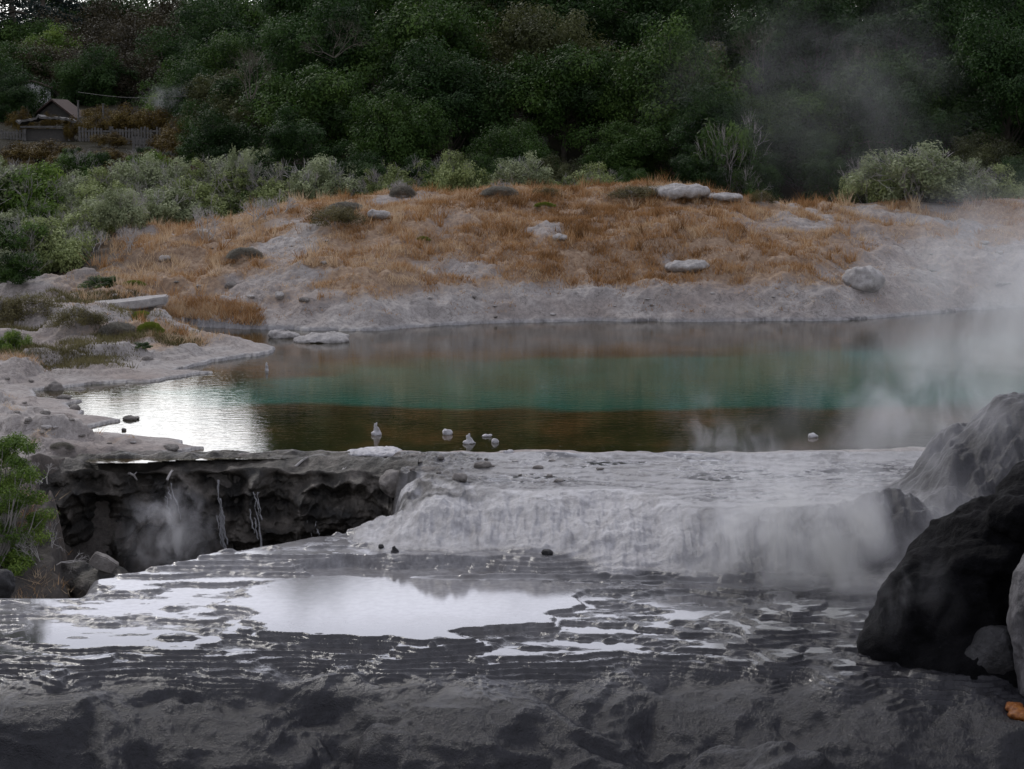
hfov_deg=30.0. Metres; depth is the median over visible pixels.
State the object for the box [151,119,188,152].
shrub
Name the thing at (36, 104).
tree
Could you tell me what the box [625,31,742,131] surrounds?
tree
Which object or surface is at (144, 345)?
shrub
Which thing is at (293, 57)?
tree
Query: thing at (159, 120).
shrub
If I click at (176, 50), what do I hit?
tree
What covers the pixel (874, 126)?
tree
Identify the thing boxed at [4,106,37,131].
shrub
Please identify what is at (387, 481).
rock
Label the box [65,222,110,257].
dead shrub
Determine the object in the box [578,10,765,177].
tree
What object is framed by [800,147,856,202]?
tree
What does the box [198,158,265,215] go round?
shrub
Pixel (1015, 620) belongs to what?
rock
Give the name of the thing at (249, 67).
dead tree
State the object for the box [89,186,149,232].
shrub
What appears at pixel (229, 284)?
stone
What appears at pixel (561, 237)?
rock
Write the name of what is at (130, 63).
tree
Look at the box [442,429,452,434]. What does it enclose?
rock
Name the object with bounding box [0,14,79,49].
tree
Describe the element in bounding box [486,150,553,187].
shrub
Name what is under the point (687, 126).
tree
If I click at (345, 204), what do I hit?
cushion plant
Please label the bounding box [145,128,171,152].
shrub
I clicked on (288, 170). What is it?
tree
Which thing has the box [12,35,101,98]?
tree
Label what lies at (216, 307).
shore sedge
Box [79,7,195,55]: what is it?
tree
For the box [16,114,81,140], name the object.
hut
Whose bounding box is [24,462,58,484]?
dead shrub
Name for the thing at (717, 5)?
tree
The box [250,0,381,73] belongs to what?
tree
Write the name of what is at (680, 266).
rock
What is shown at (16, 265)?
shrub
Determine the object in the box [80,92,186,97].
wire
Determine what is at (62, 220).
shrub
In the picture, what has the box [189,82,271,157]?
tree
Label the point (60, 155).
shrub
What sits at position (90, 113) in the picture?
shrub
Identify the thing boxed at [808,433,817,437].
rock
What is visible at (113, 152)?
shrub
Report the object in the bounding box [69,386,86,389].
rock
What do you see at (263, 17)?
tree
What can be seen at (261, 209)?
dead shrub
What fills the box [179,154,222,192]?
shrub
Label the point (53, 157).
shrub
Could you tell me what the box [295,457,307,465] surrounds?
stick
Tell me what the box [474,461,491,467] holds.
rock
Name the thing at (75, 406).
stone
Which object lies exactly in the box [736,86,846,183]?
tree
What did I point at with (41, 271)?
shrub
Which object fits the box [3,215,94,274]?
shrub
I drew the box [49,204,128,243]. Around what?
shrub
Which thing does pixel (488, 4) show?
tree
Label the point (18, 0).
sky
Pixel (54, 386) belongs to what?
rock
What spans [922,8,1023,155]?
tree
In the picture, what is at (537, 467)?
stone
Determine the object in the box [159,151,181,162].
shrub
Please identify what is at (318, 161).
shrub
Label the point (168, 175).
shrub
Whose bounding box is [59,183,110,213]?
shrub
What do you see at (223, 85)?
tree
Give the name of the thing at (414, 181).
shrub
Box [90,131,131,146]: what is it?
shrub
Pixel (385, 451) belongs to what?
rock
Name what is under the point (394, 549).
rock
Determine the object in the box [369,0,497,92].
tree
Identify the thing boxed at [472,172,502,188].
shrub
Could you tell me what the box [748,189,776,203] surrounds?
heath shrub
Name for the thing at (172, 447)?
stone
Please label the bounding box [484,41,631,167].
tree
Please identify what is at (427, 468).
rock
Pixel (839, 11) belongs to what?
tree
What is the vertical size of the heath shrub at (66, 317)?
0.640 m
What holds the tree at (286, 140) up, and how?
on the ground at (684, 609)
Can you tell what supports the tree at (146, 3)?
on the ground at (684, 609)
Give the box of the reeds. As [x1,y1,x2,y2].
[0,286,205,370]
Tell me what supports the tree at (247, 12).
on the ground at (684, 609)
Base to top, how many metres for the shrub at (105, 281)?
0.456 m
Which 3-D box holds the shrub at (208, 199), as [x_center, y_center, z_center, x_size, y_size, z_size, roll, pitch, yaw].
[-10.940,-6.002,64.639,3.569,2.353,2.952,3,8,22]
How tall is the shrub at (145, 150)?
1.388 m
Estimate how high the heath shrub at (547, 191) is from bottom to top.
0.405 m
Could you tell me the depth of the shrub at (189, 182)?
66.23 m
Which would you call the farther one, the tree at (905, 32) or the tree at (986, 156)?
the tree at (905, 32)
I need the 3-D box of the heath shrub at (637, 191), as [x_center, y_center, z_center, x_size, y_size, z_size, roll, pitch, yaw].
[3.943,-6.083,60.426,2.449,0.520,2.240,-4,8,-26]
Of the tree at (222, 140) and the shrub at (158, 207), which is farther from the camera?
the tree at (222, 140)
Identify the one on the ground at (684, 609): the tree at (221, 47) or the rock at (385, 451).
the tree at (221, 47)
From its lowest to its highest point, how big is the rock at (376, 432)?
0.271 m
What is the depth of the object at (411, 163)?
65.98 m
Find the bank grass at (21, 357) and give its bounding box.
[0,349,133,597]
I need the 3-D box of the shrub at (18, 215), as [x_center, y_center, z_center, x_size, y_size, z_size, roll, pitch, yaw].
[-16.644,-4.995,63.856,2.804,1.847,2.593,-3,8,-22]
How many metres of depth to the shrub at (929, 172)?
63.40 m
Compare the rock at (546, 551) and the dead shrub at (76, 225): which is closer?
the rock at (546, 551)
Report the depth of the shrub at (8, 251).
56.12 m
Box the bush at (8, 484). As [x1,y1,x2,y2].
[0,431,59,575]
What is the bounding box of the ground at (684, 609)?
[0,21,1023,768]
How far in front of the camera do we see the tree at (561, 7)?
85.36 m
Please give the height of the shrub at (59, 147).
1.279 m
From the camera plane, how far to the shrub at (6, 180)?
65.60 m
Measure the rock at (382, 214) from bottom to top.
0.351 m
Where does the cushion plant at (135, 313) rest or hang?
on the ground at (684, 609)
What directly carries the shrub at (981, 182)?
on the ground at (684, 609)
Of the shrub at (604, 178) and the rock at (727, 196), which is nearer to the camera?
the rock at (727, 196)
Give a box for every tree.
[0,0,73,34]
[0,0,92,27]
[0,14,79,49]
[0,41,59,98]
[0,57,54,116]
[0,75,37,121]
[1,38,59,97]
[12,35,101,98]
[18,22,84,57]
[31,0,161,46]
[33,0,131,31]
[45,17,175,62]
[51,42,140,105]
[68,0,157,29]
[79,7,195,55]
[83,42,170,101]
[88,0,184,26]
[103,0,204,28]
[125,23,214,98]
[131,53,220,109]
[152,0,258,56]
[153,58,231,121]
[154,24,259,97]
[161,0,265,39]
[164,0,262,18]
[166,67,262,127]
[173,115,201,156]
[177,54,266,145]
[177,107,266,165]
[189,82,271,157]
[221,46,275,108]
[230,59,374,161]
[246,0,387,121]
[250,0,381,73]
[251,0,313,35]
[254,99,352,175]
[271,165,299,183]
[300,18,376,60]
[327,149,386,195]
[343,89,460,171]
[344,0,502,146]
[359,0,469,37]
[365,36,525,160]
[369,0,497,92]
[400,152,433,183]
[418,0,554,48]
[461,117,559,174]
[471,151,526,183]
[474,0,628,144]
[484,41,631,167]
[485,0,619,57]
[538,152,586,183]
[552,0,630,46]
[572,120,677,183]
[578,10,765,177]
[596,0,717,78]
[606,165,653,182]
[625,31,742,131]
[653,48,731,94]
[659,80,768,182]
[667,141,731,192]
[682,0,754,42]
[710,0,848,101]
[726,0,887,107]
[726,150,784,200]
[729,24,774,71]
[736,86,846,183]
[756,117,841,200]
[758,0,864,72]
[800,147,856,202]
[811,45,956,166]
[822,0,962,114]
[837,57,954,201]
[844,0,976,69]
[864,154,911,202]
[918,0,1023,137]
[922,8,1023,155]
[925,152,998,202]
[930,129,1023,201]
[962,0,1016,19]
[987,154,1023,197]
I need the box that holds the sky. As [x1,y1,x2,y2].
[0,0,747,21]
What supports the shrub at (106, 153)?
on the ground at (684, 609)
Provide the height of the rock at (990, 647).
1.032 m
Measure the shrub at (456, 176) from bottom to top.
1.958 m
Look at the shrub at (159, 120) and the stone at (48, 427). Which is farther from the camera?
the shrub at (159, 120)
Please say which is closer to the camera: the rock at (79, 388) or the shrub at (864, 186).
the rock at (79, 388)
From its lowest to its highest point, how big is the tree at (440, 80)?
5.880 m
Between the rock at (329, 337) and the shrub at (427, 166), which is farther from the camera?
the shrub at (427, 166)
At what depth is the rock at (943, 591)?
21.92 m
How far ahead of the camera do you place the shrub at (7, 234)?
56.52 m
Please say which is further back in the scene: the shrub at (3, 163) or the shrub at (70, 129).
the shrub at (70, 129)
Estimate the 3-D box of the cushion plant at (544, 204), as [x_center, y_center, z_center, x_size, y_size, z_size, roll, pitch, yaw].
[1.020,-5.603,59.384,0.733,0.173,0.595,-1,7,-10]
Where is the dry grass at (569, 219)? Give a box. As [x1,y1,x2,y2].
[64,177,1023,346]
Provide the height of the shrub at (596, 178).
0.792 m
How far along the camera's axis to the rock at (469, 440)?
31.66 m
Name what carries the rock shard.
on the rock at (83, 577)
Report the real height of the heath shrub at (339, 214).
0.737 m
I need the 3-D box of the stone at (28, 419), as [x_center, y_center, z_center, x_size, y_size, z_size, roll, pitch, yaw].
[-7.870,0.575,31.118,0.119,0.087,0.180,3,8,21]
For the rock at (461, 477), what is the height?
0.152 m
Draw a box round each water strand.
[165,483,180,519]
[216,480,227,548]
[249,492,262,546]
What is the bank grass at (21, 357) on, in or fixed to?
on the ground at (684, 609)
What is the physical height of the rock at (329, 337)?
0.404 m
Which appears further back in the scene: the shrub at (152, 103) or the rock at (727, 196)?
the shrub at (152, 103)
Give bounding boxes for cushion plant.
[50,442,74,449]
[99,321,136,336]
[123,280,146,285]
[131,310,149,319]
[136,321,164,333]
[226,247,264,258]
[324,201,363,211]
[389,185,416,196]
[417,236,430,240]
[479,185,518,195]
[534,202,555,206]
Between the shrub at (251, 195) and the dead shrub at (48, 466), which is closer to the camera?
the dead shrub at (48, 466)
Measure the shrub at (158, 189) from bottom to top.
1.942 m
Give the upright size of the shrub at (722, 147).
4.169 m
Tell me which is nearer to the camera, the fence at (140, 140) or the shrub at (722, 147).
the shrub at (722, 147)
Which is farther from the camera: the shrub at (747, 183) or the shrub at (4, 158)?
the shrub at (4, 158)
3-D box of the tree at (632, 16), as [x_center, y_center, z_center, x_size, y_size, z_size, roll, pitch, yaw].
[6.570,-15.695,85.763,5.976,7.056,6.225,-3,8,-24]
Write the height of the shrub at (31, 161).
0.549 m
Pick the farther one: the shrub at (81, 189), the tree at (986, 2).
the tree at (986, 2)
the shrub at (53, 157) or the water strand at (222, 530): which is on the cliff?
the water strand at (222, 530)
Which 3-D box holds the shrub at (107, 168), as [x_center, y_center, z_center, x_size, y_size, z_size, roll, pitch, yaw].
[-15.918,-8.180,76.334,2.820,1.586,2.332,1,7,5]
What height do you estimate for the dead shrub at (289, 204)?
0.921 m
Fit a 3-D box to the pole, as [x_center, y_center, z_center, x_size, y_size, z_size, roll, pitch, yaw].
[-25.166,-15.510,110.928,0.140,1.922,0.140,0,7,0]
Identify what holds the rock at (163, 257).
on the ground at (684, 609)
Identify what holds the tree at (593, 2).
on the ground at (684, 609)
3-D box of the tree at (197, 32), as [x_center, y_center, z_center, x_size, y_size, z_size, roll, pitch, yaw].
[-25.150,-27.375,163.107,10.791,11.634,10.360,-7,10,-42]
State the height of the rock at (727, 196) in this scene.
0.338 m
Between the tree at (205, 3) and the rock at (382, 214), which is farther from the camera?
the tree at (205, 3)
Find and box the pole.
[77,101,79,124]
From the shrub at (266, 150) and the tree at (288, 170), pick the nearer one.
the tree at (288, 170)
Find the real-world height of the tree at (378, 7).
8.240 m
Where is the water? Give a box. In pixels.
[34,307,1023,462]
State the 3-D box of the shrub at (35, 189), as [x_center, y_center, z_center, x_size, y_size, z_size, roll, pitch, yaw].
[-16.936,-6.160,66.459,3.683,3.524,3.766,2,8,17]
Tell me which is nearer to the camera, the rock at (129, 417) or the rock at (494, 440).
the rock at (494, 440)
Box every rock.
[0,569,15,597]
[44,381,63,390]
[61,560,128,597]
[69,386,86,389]
[122,415,139,419]
[159,255,170,261]
[268,329,299,338]
[293,331,348,342]
[348,446,401,457]
[367,209,390,218]
[371,422,381,435]
[379,469,398,497]
[391,546,398,552]
[408,453,425,456]
[421,466,440,471]
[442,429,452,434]
[452,473,467,481]
[463,433,475,443]
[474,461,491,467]
[491,438,498,442]
[503,449,513,452]
[541,549,552,554]
[552,233,566,240]
[652,183,709,200]
[665,259,709,272]
[703,192,742,201]
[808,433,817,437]
[842,265,884,292]
[856,461,1023,687]
[965,625,1014,674]
[1006,554,1023,696]
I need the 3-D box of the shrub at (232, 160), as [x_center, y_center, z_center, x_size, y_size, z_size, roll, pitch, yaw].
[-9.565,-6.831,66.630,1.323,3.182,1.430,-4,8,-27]
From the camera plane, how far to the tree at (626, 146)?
69.70 m
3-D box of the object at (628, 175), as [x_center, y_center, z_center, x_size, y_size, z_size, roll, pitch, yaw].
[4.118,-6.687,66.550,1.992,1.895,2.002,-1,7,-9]
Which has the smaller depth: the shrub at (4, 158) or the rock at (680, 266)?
the rock at (680, 266)
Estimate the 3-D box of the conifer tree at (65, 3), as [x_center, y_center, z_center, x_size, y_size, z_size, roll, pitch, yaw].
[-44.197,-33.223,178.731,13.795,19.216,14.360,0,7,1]
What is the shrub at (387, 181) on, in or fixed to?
on the ground at (684, 609)
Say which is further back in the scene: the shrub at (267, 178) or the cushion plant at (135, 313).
the shrub at (267, 178)
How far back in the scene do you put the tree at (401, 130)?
68.52 m
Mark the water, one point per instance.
(771, 386)
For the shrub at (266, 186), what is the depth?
65.40 m
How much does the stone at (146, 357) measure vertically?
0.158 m
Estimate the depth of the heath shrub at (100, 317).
44.91 m
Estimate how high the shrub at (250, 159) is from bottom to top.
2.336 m
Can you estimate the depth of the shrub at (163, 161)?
76.56 m
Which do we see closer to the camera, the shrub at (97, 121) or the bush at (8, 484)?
the bush at (8, 484)
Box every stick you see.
[166,470,173,480]
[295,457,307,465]
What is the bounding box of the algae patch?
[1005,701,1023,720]
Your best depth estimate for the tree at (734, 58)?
86.05 m
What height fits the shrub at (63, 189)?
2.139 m
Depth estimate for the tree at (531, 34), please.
78.28 m
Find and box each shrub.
[0,140,52,162]
[0,155,17,164]
[0,156,28,217]
[0,157,82,219]
[0,158,9,171]
[0,207,47,230]
[0,212,59,265]
[0,238,16,266]
[0,246,50,284]
[0,291,62,321]
[0,295,29,319]
[0,328,33,350]
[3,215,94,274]
[3,241,60,275]
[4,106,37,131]
[8,195,62,224]
[12,163,50,177]
[16,520,91,571]
[19,159,35,164]
[20,138,84,158]
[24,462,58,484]
[29,208,87,243]
[37,111,60,128]
[38,179,84,210]
[39,162,66,172]
[44,150,93,164]
[45,151,61,162]
[45,203,89,223]
[45,303,107,328]
[46,224,86,247]
[47,152,80,174]
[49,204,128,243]
[50,149,113,179]
[52,169,93,197]
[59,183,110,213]
[60,147,82,154]
[62,115,84,140]
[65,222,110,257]
[75,148,113,173]
[75,275,119,288]
[76,198,104,217]
[76,311,115,325]
[78,166,131,199]
[80,104,117,121]
[81,113,122,135]
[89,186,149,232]
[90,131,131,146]
[90,146,125,162]
[90,187,164,227]
[92,161,116,180]
[94,176,159,200]
[102,101,158,133]
[102,151,175,193]
[111,150,128,163]
[112,148,176,169]
[116,225,141,251]
[121,148,176,163]
[125,105,172,136]
[131,156,206,192]
[133,146,151,154]
[134,342,152,348]
[138,185,204,225]
[140,174,233,223]
[140,184,177,199]
[142,91,173,117]
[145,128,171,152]
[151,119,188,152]
[153,134,191,155]
[158,116,185,134]
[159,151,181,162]
[159,165,255,219]
[168,159,208,179]
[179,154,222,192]
[182,150,196,165]
[190,206,225,241]
[198,147,274,188]
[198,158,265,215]
[211,193,243,212]
[217,171,272,208]
[220,146,255,200]
[232,189,273,214]
[236,197,276,222]
[238,158,294,204]
[245,147,297,173]
[249,160,307,205]
[250,171,294,207]
[266,189,298,214]
[283,151,356,199]
[286,163,348,201]
[304,205,372,226]
[316,169,374,196]
[354,166,407,195]
[372,159,403,171]
[379,155,426,184]
[389,180,411,194]
[408,175,429,190]
[415,157,454,186]
[419,149,488,192]
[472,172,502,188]
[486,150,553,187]
[490,181,511,186]
[533,187,565,196]
[545,174,573,186]
[559,161,622,187]
[567,175,600,186]
[604,184,659,198]
[691,111,778,195]
[726,165,774,199]
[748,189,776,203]
[836,155,902,202]
[845,139,976,202]
[934,155,998,201]
[986,162,1023,199]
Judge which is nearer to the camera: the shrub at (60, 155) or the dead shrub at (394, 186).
the dead shrub at (394, 186)
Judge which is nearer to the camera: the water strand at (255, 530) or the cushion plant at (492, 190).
the water strand at (255, 530)
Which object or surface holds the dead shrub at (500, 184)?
on the ground at (684, 609)
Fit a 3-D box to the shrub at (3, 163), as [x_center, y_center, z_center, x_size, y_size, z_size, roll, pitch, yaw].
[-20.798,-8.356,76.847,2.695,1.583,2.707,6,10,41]
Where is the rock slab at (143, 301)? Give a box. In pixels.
[95,294,167,309]
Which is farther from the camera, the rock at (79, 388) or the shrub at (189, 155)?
the shrub at (189, 155)
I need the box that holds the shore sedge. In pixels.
[161,292,266,329]
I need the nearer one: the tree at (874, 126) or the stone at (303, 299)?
the stone at (303, 299)
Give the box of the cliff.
[26,449,418,567]
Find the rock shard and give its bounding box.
[89,551,118,573]
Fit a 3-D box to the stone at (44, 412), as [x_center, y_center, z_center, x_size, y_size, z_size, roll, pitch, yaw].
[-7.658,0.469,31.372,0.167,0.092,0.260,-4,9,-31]
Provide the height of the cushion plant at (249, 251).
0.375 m
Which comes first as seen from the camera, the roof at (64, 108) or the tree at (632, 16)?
the tree at (632, 16)
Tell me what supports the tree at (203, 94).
on the ground at (684, 609)
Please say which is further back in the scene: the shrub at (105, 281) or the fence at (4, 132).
the fence at (4, 132)
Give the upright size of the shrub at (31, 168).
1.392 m
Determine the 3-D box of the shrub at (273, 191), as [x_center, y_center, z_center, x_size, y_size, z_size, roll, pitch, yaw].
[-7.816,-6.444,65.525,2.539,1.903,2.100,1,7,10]
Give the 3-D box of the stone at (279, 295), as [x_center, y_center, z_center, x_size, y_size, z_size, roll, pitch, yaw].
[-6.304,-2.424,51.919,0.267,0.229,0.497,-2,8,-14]
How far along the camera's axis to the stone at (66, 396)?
36.53 m
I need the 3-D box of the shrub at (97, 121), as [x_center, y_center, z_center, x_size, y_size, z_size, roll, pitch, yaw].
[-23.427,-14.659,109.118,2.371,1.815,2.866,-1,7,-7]
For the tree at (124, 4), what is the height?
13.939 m
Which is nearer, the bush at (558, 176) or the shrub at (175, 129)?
the bush at (558, 176)
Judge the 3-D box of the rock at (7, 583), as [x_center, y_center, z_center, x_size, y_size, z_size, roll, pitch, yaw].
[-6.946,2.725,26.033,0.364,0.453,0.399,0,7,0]
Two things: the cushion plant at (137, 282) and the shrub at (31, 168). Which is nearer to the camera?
the cushion plant at (137, 282)
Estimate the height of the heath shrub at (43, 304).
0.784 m
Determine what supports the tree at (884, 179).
on the ground at (684, 609)
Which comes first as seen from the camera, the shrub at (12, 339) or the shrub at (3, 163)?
the shrub at (12, 339)
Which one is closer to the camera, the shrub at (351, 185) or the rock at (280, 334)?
the rock at (280, 334)
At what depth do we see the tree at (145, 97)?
127.65 m
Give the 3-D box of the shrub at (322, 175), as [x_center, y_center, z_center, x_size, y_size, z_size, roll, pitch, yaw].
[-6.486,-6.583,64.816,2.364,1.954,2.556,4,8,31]
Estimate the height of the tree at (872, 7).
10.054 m
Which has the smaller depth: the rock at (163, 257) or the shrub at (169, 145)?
the rock at (163, 257)
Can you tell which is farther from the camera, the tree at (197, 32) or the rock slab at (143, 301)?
the tree at (197, 32)
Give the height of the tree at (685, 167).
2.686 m
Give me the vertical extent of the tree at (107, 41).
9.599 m
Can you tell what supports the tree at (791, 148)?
on the ground at (684, 609)
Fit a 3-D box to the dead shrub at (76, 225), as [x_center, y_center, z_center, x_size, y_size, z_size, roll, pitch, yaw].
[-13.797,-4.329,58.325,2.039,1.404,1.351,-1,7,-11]
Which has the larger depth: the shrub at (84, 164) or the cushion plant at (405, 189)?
the shrub at (84, 164)
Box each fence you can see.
[0,129,23,139]
[78,126,160,144]
[132,136,154,150]
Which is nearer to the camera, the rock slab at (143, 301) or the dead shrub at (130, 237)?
the rock slab at (143, 301)
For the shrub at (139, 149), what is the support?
on the ground at (684, 609)
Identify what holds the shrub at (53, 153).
on the ground at (684, 609)
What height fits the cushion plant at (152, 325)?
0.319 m
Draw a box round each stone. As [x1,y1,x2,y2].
[25,417,31,421]
[40,410,50,414]
[41,425,51,429]
[55,394,71,398]
[69,404,80,409]
[142,355,152,360]
[165,443,178,451]
[224,281,236,288]
[275,291,283,299]
[299,297,309,301]
[533,465,542,468]
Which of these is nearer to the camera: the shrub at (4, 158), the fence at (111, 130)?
the shrub at (4, 158)
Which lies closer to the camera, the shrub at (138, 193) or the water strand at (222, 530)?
the water strand at (222, 530)
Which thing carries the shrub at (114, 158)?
on the ground at (684, 609)
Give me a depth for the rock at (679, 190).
60.06 m
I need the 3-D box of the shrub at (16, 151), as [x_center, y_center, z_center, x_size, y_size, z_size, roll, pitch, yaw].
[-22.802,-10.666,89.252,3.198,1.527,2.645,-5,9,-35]
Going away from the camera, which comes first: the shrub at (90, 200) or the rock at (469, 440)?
the rock at (469, 440)
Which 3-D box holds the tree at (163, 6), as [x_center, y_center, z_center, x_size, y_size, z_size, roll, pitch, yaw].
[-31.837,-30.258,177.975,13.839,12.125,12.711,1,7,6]
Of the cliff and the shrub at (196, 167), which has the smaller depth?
the cliff
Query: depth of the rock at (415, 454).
30.10 m
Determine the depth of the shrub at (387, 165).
67.78 m
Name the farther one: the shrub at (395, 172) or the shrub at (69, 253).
the shrub at (395, 172)
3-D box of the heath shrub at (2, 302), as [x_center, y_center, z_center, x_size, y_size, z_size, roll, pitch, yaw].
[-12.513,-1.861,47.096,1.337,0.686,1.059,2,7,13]
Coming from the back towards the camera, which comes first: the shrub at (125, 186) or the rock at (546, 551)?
the shrub at (125, 186)
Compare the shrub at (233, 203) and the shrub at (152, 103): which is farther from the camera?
the shrub at (152, 103)
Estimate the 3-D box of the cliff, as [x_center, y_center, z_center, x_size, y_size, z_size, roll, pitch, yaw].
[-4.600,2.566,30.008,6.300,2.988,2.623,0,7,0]
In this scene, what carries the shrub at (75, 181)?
on the ground at (684, 609)
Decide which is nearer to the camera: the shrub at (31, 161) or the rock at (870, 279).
the rock at (870, 279)
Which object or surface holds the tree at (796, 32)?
on the ground at (684, 609)
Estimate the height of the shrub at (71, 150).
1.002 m
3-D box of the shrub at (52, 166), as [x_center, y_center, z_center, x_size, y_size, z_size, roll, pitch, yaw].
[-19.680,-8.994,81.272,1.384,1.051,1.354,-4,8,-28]
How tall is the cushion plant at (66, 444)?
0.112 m
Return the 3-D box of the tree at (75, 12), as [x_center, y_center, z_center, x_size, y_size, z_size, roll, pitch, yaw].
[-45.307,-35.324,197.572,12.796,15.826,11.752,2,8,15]
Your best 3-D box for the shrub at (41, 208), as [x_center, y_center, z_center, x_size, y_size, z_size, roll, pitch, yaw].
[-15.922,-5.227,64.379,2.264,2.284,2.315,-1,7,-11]
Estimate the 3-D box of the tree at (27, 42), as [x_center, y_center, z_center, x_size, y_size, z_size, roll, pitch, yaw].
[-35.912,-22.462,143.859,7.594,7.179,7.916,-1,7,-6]
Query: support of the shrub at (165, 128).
on the ground at (684, 609)
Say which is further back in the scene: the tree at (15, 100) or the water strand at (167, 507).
the tree at (15, 100)
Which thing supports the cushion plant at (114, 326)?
on the ground at (684, 609)
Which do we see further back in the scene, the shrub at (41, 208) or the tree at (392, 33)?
the tree at (392, 33)
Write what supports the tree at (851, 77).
on the ground at (684, 609)
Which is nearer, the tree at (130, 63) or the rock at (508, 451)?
the rock at (508, 451)
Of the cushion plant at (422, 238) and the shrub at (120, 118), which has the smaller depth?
the cushion plant at (422, 238)
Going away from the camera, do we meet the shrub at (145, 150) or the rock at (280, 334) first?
the rock at (280, 334)
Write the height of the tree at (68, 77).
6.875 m
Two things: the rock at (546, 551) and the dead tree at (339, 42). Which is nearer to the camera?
the rock at (546, 551)
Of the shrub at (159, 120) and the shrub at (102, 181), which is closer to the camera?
the shrub at (102, 181)
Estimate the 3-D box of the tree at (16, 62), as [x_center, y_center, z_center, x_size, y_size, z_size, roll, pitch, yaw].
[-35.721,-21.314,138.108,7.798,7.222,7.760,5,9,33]
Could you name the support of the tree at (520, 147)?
on the ground at (684, 609)
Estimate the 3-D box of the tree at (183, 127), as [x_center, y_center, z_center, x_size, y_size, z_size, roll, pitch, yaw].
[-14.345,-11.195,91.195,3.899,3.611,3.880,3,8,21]
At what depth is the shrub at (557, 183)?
64.79 m
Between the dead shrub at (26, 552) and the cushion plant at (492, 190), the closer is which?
the dead shrub at (26, 552)
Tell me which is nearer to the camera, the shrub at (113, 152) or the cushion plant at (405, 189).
the cushion plant at (405, 189)
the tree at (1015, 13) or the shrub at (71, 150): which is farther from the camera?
the shrub at (71, 150)
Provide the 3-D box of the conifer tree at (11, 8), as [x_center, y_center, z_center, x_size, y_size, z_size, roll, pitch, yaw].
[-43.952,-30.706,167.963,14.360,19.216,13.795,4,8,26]
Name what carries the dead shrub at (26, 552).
on the ground at (684, 609)
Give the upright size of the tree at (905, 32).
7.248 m
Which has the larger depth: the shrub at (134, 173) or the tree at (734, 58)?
the tree at (734, 58)
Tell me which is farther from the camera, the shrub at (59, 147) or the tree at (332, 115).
the shrub at (59, 147)
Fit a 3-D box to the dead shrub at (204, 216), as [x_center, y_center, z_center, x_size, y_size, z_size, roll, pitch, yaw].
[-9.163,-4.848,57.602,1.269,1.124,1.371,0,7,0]
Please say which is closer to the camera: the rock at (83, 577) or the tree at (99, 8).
the rock at (83, 577)
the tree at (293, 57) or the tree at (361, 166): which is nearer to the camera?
the tree at (361, 166)
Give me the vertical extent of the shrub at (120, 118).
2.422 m
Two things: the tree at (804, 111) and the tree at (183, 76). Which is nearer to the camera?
the tree at (804, 111)
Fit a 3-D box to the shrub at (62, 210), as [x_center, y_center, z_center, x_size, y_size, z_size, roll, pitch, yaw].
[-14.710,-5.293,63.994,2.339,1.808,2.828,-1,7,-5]
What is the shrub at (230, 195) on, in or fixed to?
on the ground at (684, 609)
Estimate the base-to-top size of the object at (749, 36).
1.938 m
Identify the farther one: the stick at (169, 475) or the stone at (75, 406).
the stone at (75, 406)
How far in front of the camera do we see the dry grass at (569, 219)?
56.85 m
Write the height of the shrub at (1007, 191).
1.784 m
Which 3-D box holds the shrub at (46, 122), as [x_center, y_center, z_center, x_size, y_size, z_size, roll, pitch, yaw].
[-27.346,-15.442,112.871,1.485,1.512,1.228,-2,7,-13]
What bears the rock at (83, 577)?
on the ground at (684, 609)
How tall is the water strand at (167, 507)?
0.561 m
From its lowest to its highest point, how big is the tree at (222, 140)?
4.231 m
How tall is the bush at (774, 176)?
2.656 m

